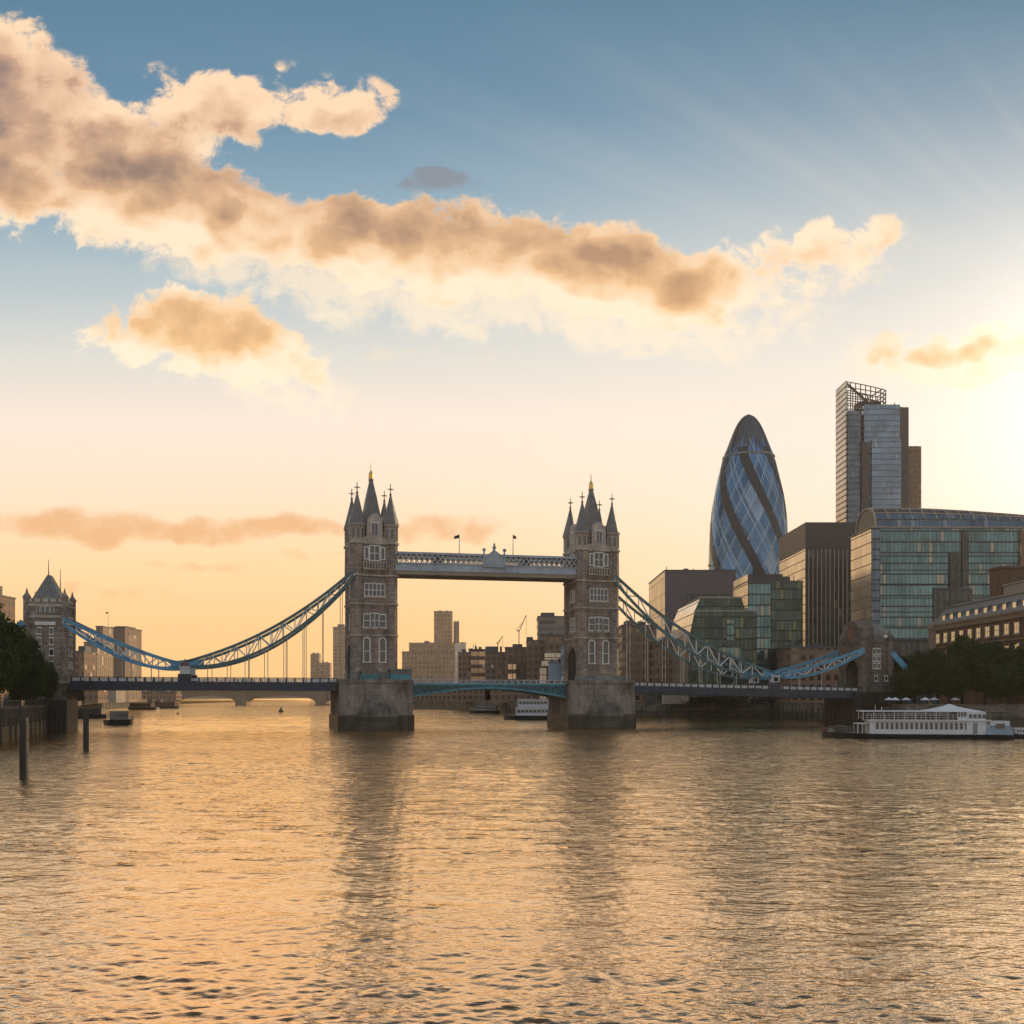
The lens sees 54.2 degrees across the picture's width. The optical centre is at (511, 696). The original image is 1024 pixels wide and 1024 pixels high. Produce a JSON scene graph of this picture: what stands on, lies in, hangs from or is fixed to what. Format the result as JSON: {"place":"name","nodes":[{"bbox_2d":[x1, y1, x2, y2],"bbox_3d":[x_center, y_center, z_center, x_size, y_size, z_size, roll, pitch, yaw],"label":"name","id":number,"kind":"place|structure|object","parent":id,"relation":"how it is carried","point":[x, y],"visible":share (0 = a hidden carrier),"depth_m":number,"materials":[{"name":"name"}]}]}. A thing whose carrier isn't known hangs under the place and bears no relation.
{"place":"outdoors","nodes":[
{"label":"outdoors","id":0,"kind":"place"},
{"bbox_2d":[0,586,15,704],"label":"apartment block","id":1,"kind":"structure","parent":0,"point":[8,602],"depth_m":342.76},
{"bbox_2d":[1,698,283,705],"bbox_3d":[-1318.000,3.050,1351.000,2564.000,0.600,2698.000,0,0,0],"label":"bank","id":2,"kind":"structure","parent":0,"point":[220,698],"depth_m":1833.99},
{"bbox_2d":[0,646,21,692],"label":"tree","id":3,"kind":"object","parent":2,"relation":"on","point":[8,660],"visible":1,"depth_m":179.98,"materials":[{"name":"green plant"}]},
{"bbox_2d":[0,603,28,693],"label":"tree","id":4,"kind":"object","parent":2,"relation":"on","point":[12,634],"visible":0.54,"depth_m":195.49,"materials":[{"name":"green plant"}]},
{"bbox_2d":[1,625,36,693],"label":"tree","id":5,"kind":"object","parent":2,"relation":"on","point":[27,655],"visible":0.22,"depth_m":209.68,"materials":[{"name":"green plant"}]},
{"bbox_2d":[0,705,46,742],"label":"quay wall","id":6,"kind":"structure","parent":2,"relation":"on","point":[10,717],"depth_m":186.95,"materials":[{"name":"stone"}]},
{"bbox_2d":[0,700,38,707],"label":"railing","id":7,"kind":"object","parent":6,"relation":"on","point":[20,703],"visible":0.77,"depth_m":192.41,"materials":[{"name":"black metal"}]},
{"bbox_2d":[5,661,47,701],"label":"tree","id":8,"kind":"object","parent":2,"relation":"on","point":[28,683],"visible":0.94,"depth_m":204.53,"materials":[{"name":"green plant"}]},
{"bbox_2d":[27,635,53,687],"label":"tree","id":9,"kind":"object","parent":2,"relation":"on","point":[39,658],"visible":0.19,"depth_m":219.78,"materials":[{"name":"green plant"}]},
{"bbox_2d":[22,559,77,730],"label":"abutment tower","id":10,"kind":"structure","parent":2,"relation":"on","point":[48,606],"depth_m":230.63,"materials":[{"name":"stone"}]},
{"bbox_2d":[42,659,60,710],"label":"tree","id":11,"kind":"object","parent":2,"relation":"on","point":[52,688],"visible":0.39,"depth_m":225.56,"materials":[{"name":"green plant"}]},
{"bbox_2d":[76,646,96,700],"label":"stone block","id":12,"kind":"structure","parent":2,"relation":"on","point":[86,662],"depth_m":472.76,"materials":[{"name":"beige stone"}]},
{"bbox_2d":[77,690,107,702],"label":"stone block","id":13,"kind":"structure","parent":2,"relation":"on","point":[95,696],"depth_m":470.00,"materials":[{"name":"beige stone"}]},
{"bbox_2d":[83,635,108,678],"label":"stone block","id":14,"kind":"structure","parent":2,"relation":"on","point":[102,664],"depth_m":525.70,"materials":[{"name":"beige stone"}]},
{"bbox_2d":[95,626,113,678],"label":"stone block","id":15,"kind":"structure","parent":2,"relation":"on","point":[106,630],"depth_m":553.80,"materials":[{"name":"beige stone"}]},
{"bbox_2d":[108,690,124,702],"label":"stone block","id":16,"kind":"structure","parent":2,"relation":"on","point":[114,696],"depth_m":500.00,"materials":[{"name":"grey stone"}]},
{"bbox_2d":[113,626,141,701],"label":"stone block","id":17,"kind":"structure","parent":2,"relation":"on","point":[120,633],"depth_m":580.75,"materials":[{"name":"beige stone"}]},
{"bbox_2d":[128,633,137,701],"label":"stone block","id":18,"kind":"structure","parent":2,"relation":"on","point":[132,641],"depth_m":591.17,"materials":[{"name":"beige stone"}]},
{"bbox_2d":[142,691,181,699],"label":"stone block","id":19,"kind":"structure","parent":2,"relation":"on","point":[164,695],"depth_m":900.00,"materials":[{"name":"beige stone"}]},
{"bbox_2d":[310,652,320,679],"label":"distant tower","id":20,"kind":"structure","parent":2,"relation":"on","point":[315,660],"depth_m":2100.00,"materials":[{"name":"beige concrete"}]},
{"bbox_2d":[319,662,331,677],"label":"distant tower","id":21,"kind":"structure","parent":2,"relation":"on","point":[327,669],"depth_m":2080.00,"materials":[{"name":"beige concrete"}]},
{"bbox_2d":[333,624,344,678],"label":"distant tower","id":22,"kind":"structure","parent":2,"relation":"on","point":[336,652],"depth_m":2000.00,"materials":[{"name":"grey concrete"}]},
{"bbox_2d":[344,467,398,678],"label":"bridge tower","id":23,"kind":"structure","parent":0,"point":[371,549],"depth_m":245.34,"materials":[{"name":"stone"}]},
{"bbox_2d":[0,569,353,681],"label":"suspension chain","id":24,"kind":"object","parent":23,"relation":"hanging from","point":[184,666],"visible":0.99,"depth_m":236.12,"materials":[{"name":"teal paint"}]},
{"bbox_2d":[362,637,370,662],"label":"window","id":25,"kind":"structure","parent":23,"relation":"in","point":[366,640],"depth_m":244.50,"materials":[{"name":"grey glass"}]},
{"bbox_2d":[363,613,370,627],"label":"window","id":26,"kind":"structure","parent":23,"relation":"in","point":[366,616],"depth_m":244.44,"materials":[{"name":"grey glass"}]},
{"bbox_2d":[369,545,380,560],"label":"window","id":27,"kind":"structure","parent":23,"relation":"in","point":[374,550],"depth_m":245.04,"materials":[{"name":"grey glass"}]},
{"bbox_2d":[370,613,379,627],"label":"window","id":28,"kind":"structure","parent":23,"relation":"in","point":[374,620],"depth_m":245.04,"materials":[{"name":"grey glass"}]},
{"bbox_2d":[364,583,385,596],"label":"window","id":29,"kind":"structure","parent":23,"relation":"in","point":[370,589],"depth_m":245.16,"materials":[{"name":"grey glass"}]},
{"bbox_2d":[378,637,386,662],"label":"window","id":30,"kind":"structure","parent":23,"relation":"in","point":[382,641],"depth_m":245.76,"materials":[{"name":"grey glass"}]},
{"bbox_2d":[395,543,576,581],"bbox_3d":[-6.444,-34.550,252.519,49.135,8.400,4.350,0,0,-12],"label":"walkway","id":31,"kind":"structure","parent":23,"relation":"attached to","point":[494,565],"depth_m":251.23,"materials":[{"name":"grey paint"}]},
{"bbox_2d":[402,651,454,682],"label":"pale block","id":32,"kind":"structure","parent":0,"point":[435,665],"depth_m":1500.00,"materials":[{"name":"beige concrete"}]},
{"bbox_2d":[409,641,454,650],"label":"pale block","id":33,"kind":"structure","parent":32,"relation":"on","point":[427,646],"depth_m":1560.00,"materials":[{"name":"beige concrete"}]},
{"bbox_2d":[434,610,452,642],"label":"distant tower","id":34,"kind":"structure","parent":0,"point":[443,626],"depth_m":1750.00,"materials":[{"name":"beige concrete"}]},
{"bbox_2d":[453,621,458,642],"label":"distant tower","id":35,"kind":"structure","parent":0,"point":[455,631],"depth_m":1800.00,"materials":[{"name":"grey concrete"}]},
{"bbox_2d":[455,642,466,682],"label":"pale block","id":36,"kind":"structure","parent":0,"point":[459,647],"depth_m":1400.00,"materials":[{"name":"concrete"}]},
{"bbox_2d":[458,648,471,682],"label":"riverside block","id":37,"kind":"structure","parent":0,"point":[464,665],"depth_m":640.00,"materials":[{"name":"grey brick"}]},
{"bbox_2d":[471,643,484,682],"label":"riverside block","id":38,"kind":"structure","parent":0,"point":[477,659],"depth_m":600.00,"materials":[{"name":"beige concrete"}]},
{"bbox_2d":[485,646,504,700],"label":"riverside block","id":39,"kind":"structure","parent":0,"point":[494,657],"depth_m":560.00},
{"bbox_2d":[0,700,1023,1023],"bbox_3d":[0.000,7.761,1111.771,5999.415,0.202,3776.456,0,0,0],"label":"river water","id":40,"kind":"structure","parent":0,"point":[232,862],"depth_m":44.01,"materials":[{"name":"brown liquid"}]},
{"bbox_2d":[19,718,28,778],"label":"mooring pile","id":41,"kind":"object","parent":40,"relation":"in","point":[23,749],"visible":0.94,"depth_m":95.18,"materials":[{"name":"black paint"}]},
{"bbox_2d":[83,713,88,749],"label":"mooring pile","id":42,"kind":"object","parent":40,"relation":"in","point":[85,731],"visible":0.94,"depth_m":145.67,"materials":[{"name":"black paint"}]},
{"bbox_2d":[78,708,108,717],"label":"pontoon boat","id":43,"kind":"object","parent":40,"relation":"on","point":[96,712],"visible":0.44,"depth_m":366.72,"materials":[{"name":"black paint"}]},
{"bbox_2d":[103,705,132,724],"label":"work boat","id":44,"kind":"object","parent":40,"relation":"on","point":[120,718],"visible":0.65,"depth_m":279.99,"materials":[{"name":"black paint"}]},
{"bbox_2d":[78,699,180,708],"bbox_3d":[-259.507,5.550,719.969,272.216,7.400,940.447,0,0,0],"label":"quay wall","id":45,"kind":"structure","parent":40,"relation":"in","point":[81,704],"depth_m":682.67,"materials":[{"name":"stone"}]},
{"bbox_2d":[128,703,159,709],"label":"barge","id":46,"kind":"object","parent":40,"relation":"on","point":[142,706],"visible":0.77,"depth_m":611.48,"materials":[{"name":"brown metal"}]},
{"bbox_2d":[155,702,181,707],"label":"barge","id":47,"kind":"object","parent":40,"relation":"on","point":[167,704],"visible":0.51,"depth_m":687.86,"materials":[{"name":"brown metal"}]},
{"bbox_2d":[163,691,329,704],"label":"arch bridge","id":48,"kind":"structure","parent":40,"relation":"in","point":[247,697],"depth_m":965.00,"materials":[{"name":"grey stone"}]},
{"bbox_2d":[329,679,413,729],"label":"bridge pier","id":49,"kind":"structure","parent":40,"relation":"in","point":[371,704],"depth_m":239.87,"materials":[{"name":"stone"}]},
{"bbox_2d":[69,676,337,690],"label":"side span","id":50,"kind":"object","parent":49,"relation":"on","point":[154,684],"visible":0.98,"depth_m":235.45,"materials":[{"name":"metal"}]},
{"bbox_2d":[76,580,344,681],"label":"suspension chain","id":51,"kind":"object","parent":49,"relation":"attached to","point":[193,671],"visible":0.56,"depth_m":250.05,"materials":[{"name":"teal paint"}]},
{"bbox_2d":[359,670,378,678],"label":"control cabin","id":52,"kind":"object","parent":49,"relation":"on","point":[372,674],"visible":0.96,"depth_m":241.56,"materials":[{"name":"teal glass"}]},
{"bbox_2d":[387,669,412,679],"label":"control cabin","id":53,"kind":"object","parent":49,"relation":"on","point":[404,674],"visible":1,"depth_m":243.89,"materials":[{"name":"teal paint"}]},
{"bbox_2d":[388,670,411,674],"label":"window","id":54,"kind":"structure","parent":53,"relation":"in","point":[390,672],"depth_m":243.97,"materials":[{"name":"glass"}]},
{"bbox_2d":[412,679,565,697],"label":"bascule span","id":55,"kind":"object","parent":49,"relation":"on","point":[536,688],"visible":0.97,"depth_m":250.20,"materials":[{"name":"teal paint"}]},
{"bbox_2d":[469,706,499,712],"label":"passenger boat","id":56,"kind":"object","parent":40,"relation":"on","point":[486,709],"visible":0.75,"depth_m":475.72,"materials":[{"name":"black paint"}]},
{"bbox_2d":[504,699,547,719],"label":"passenger boat","id":57,"kind":"object","parent":40,"relation":"on","point":[531,709],"visible":0.73,"depth_m":341.26,"materials":[{"name":"white paint"}]},
{"bbox_2d":[547,680,635,727],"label":"bridge pier","id":58,"kind":"structure","parent":40,"relation":"in","point":[597,704],"depth_m":251.96,"materials":[{"name":"stone"}]},
{"bbox_2d":[562,478,619,679],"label":"bridge tower","id":59,"kind":"structure","parent":58,"relation":"on","point":[591,610],"depth_m":257.36,"materials":[{"name":"stone"}]},
{"bbox_2d":[588,640,595,663],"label":"window","id":60,"kind":"structure","parent":59,"relation":"in","point":[591,643],"depth_m":256.42,"materials":[{"name":"white glass"}]},
{"bbox_2d":[593,552,603,567],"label":"window","id":61,"kind":"structure","parent":59,"relation":"in","point":[598,556],"depth_m":256.93,"materials":[{"name":"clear glass"}]},
{"bbox_2d":[595,617,602,630],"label":"window","id":62,"kind":"structure","parent":59,"relation":"in","point":[598,620],"depth_m":256.93,"materials":[{"name":"white glass"}]},
{"bbox_2d":[589,588,608,601],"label":"window","id":63,"kind":"structure","parent":59,"relation":"in","point":[595,594],"depth_m":257.05,"materials":[{"name":"white glass"}]},
{"bbox_2d":[602,640,609,663],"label":"window","id":64,"kind":"structure","parent":59,"relation":"in","point":[605,644],"depth_m":257.62,"materials":[{"name":"white glass"}]},
{"bbox_2d":[619,596,913,703],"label":"suspension chain","id":65,"kind":"object","parent":59,"relation":"hanging from","point":[751,679],"visible":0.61,"depth_m":274.89,"materials":[{"name":"teal paint"}]},
{"bbox_2d":[413,700,823,720],"bbox_3d":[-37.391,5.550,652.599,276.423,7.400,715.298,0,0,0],"label":"quay wall","id":66,"kind":"structure","parent":40,"relation":"in","point":[803,711],"depth_m":390.12,"materials":[{"name":"stone"}]},
{"bbox_2d":[671,597,757,701],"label":"glass office","id":67,"kind":"structure","parent":66,"relation":"on","point":[728,625],"depth_m":370.00,"materials":[{"name":"glass"}]},
{"bbox_2d":[821,704,1014,738],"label":"river boat","id":68,"kind":"object","parent":40,"relation":"on","point":[956,722],"visible":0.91,"depth_m":185.67,"materials":[{"name":"white paint"}]},
{"bbox_2d":[891,704,1023,727],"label":"quay wall","id":69,"kind":"structure","parent":40,"relation":"in","point":[1016,716],"depth_m":253.13,"materials":[{"name":"stone"}]},
{"bbox_2d":[1012,728,1023,737],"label":"pontoon boat","id":70,"kind":"object","parent":40,"relation":"on","point":[1018,732],"visible":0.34,"depth_m":187.38,"materials":[{"name":"white paint"}]},
{"bbox_2d":[508,659,515,682],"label":"riverside block","id":71,"kind":"structure","parent":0,"point":[512,669],"depth_m":525.00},
{"bbox_2d":[0,0,1023,699],"label":"sky","id":72,"kind":"structure","parent":0,"point":[494,260],"materials":[{"name":"blue"}]},
{"bbox_2d":[505,644,525,682],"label":"riverside block","id":73,"kind":"structure","parent":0,"point":[517,652],"depth_m":540.00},
{"bbox_2d":[526,637,544,682],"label":"riverside block","id":74,"kind":"structure","parent":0,"point":[535,653],"depth_m":520.00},
{"bbox_2d":[539,667,547,698],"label":"terraced house","id":75,"kind":"structure","parent":0,"point":[543,673],"depth_m":454.74,"materials":[{"name":"white glass"}]},
{"bbox_2d":[536,613,563,639],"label":"banded tower","id":76,"kind":"structure","parent":0,"point":[547,623],"depth_m":560.00,"materials":[{"name":"grey concrete"}]},
{"bbox_2d":[544,652,559,659],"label":"terraced house","id":77,"kind":"structure","parent":0,"point":[549,655],"depth_m":469.81,"materials":[{"name":"beige glass"}]},
{"bbox_2d":[544,633,563,651],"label":"riverside block","id":78,"kind":"structure","parent":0,"point":[553,643],"depth_m":500.00,"materials":[{"name":"brown brick"}]},
{"bbox_2d":[548,654,559,679],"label":"grey block","id":79,"kind":"structure","parent":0,"point":[553,670],"depth_m":445.00,"materials":[{"name":"blue paint"}]},
{"bbox_2d":[619,620,655,701],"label":"brick block","id":80,"kind":"structure","parent":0,"point":[635,653],"depth_m":430.00,"materials":[{"name":"brown brick"}]},
{"bbox_2d":[651,637,671,681],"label":"brick block","id":81,"kind":"structure","parent":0,"point":[656,662],"depth_m":410.00,"materials":[{"name":"brown brick"}]},
{"bbox_2d":[708,414,787,579],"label":"glass tower","id":82,"kind":"structure","parent":0,"point":[748,525],"depth_m":582.74,"materials":[{"name":"blue glass"}]},
{"bbox_2d":[614,575,940,703],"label":"suspension chain","id":83,"kind":"object","parent":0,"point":[774,677],"visible":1,"depth_m":262.89,"materials":[{"name":"teal paint"}]},
{"bbox_2d":[634,682,862,698],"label":"side span","id":84,"kind":"object","parent":83,"relation":"hanging from","point":[703,689],"visible":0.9,"depth_m":263.66,"materials":[{"name":"metal"}]},
{"bbox_2d":[776,636,838,702],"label":"brick block","id":85,"kind":"structure","parent":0,"point":[790,655],"depth_m":360.00,"materials":[{"name":"brown brick"}]},
{"bbox_2d":[779,522,855,690],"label":"finned tower","id":86,"kind":"structure","parent":0,"point":[815,557],"depth_m":470.00,"materials":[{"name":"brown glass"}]},
{"bbox_2d":[836,381,920,521],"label":"glass tower","id":87,"kind":"structure","parent":0,"point":[878,461],"depth_m":700.00,"materials":[{"name":"glass"}]},
{"bbox_2d":[900,655,928,703],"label":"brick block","id":88,"kind":"structure","parent":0,"point":[918,700],"depth_m":372.00,"materials":[{"name":"brown brick"}]},
{"bbox_3d":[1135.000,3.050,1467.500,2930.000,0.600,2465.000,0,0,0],"label":"bank","id":89,"kind":"structure","parent":0,"visible":0},
{"bbox_2d":[413,691,451,700],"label":"wharf building","id":90,"kind":"structure","parent":89,"relation":"on","point":[443,696],"depth_m":690.00,"materials":[{"name":"brown brick"}]},
{"bbox_2d":[452,689,487,701],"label":"wharf building","id":91,"kind":"structure","parent":89,"relation":"on","point":[467,695],"depth_m":560.00,"materials":[{"name":"brown brick"}]},
{"bbox_2d":[490,679,539,702],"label":"wharf building","id":92,"kind":"structure","parent":89,"relation":"on","point":[498,696],"depth_m":470.00,"materials":[{"name":"brown brick"}]},
{"bbox_2d":[560,645,563,679],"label":"glass sliver","id":93,"kind":"object","parent":89,"relation":"on","point":[561,662],"visible":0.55,"depth_m":440.00,"materials":[{"name":"glass"}]},
{"bbox_2d":[662,695,685,703],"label":"pavilion","id":94,"kind":"structure","parent":89,"relation":"on","point":[670,699],"depth_m":388.00,"materials":[{"name":"stone"}]},
{"bbox_2d":[642,694,740,703],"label":"riverside terrace","id":95,"kind":"structure","parent":89,"relation":"on","point":[649,699],"depth_m":396.00,"materials":[{"name":"brown stone"}]},
{"bbox_2d":[648,563,736,639],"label":"plain office","id":96,"kind":"structure","parent":89,"relation":"on","point":[671,592],"depth_m":480.00,"materials":[{"name":"concrete"}]},
{"bbox_2d":[732,574,803,703],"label":"glass office","id":97,"kind":"structure","parent":89,"relation":"on","point":[775,601],"depth_m":385.00,"materials":[{"name":"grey glass"}]},
{"bbox_2d":[824,621,902,725],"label":"abutment tower","id":98,"kind":"structure","parent":89,"relation":"on","point":[870,670],"depth_m":273.29,"materials":[{"name":"stone"}]},
{"bbox_2d":[888,666,921,703],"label":"tree","id":99,"kind":"object","parent":89,"relation":"on","point":[904,683],"visible":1,"depth_m":262.55,"materials":[{"name":"green plant"}]},
{"bbox_2d":[895,649,937,703],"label":"tree","id":100,"kind":"object","parent":89,"relation":"on","point":[913,663],"visible":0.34,"depth_m":273.31,"materials":[{"name":"green plant"}]},
{"bbox_2d":[850,508,1023,655],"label":"glass office","id":101,"kind":"structure","parent":89,"relation":"on","point":[915,572],"depth_m":390.00,"materials":[{"name":"glass"}]},
{"bbox_2d":[918,646,964,703],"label":"tree","id":102,"kind":"object","parent":89,"relation":"on","point":[935,659],"visible":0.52,"depth_m":270.29,"materials":[{"name":"green plant"}]},
{"bbox_2d":[928,660,970,703],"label":"tree","id":103,"kind":"object","parent":89,"relation":"on","point":[948,680],"visible":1,"depth_m":259.63,"materials":[{"name":"green plant"}]},
{"bbox_2d":[942,633,974,703],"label":"tree","id":104,"kind":"object","parent":89,"relation":"on","point":[954,644],"visible":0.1,"depth_m":282.89,"materials":[{"name":"green plant"}]},
{"bbox_2d":[927,566,1023,703],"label":"brick building","id":105,"kind":"structure","parent":89,"relation":"on","point":[999,612],"depth_m":305.00,"materials":[{"name":"brown brick"}]},
{"bbox_2d":[954,636,1012,703],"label":"tree","id":106,"kind":"object","parent":89,"relation":"on","point":[977,655],"visible":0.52,"depth_m":269.72,"materials":[{"name":"green plant"}]},
{"bbox_2d":[972,662,1023,703],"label":"tree","id":107,"kind":"object","parent":89,"relation":"on","point":[996,682],"visible":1,"depth_m":258.04,"materials":[{"name":"green plant"}]},
{"bbox_2d":[993,642,1023,703],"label":"tree","id":108,"kind":"object","parent":89,"relation":"on","point":[1014,655],"visible":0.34,"depth_m":265.77,"materials":[{"name":"green plant"}]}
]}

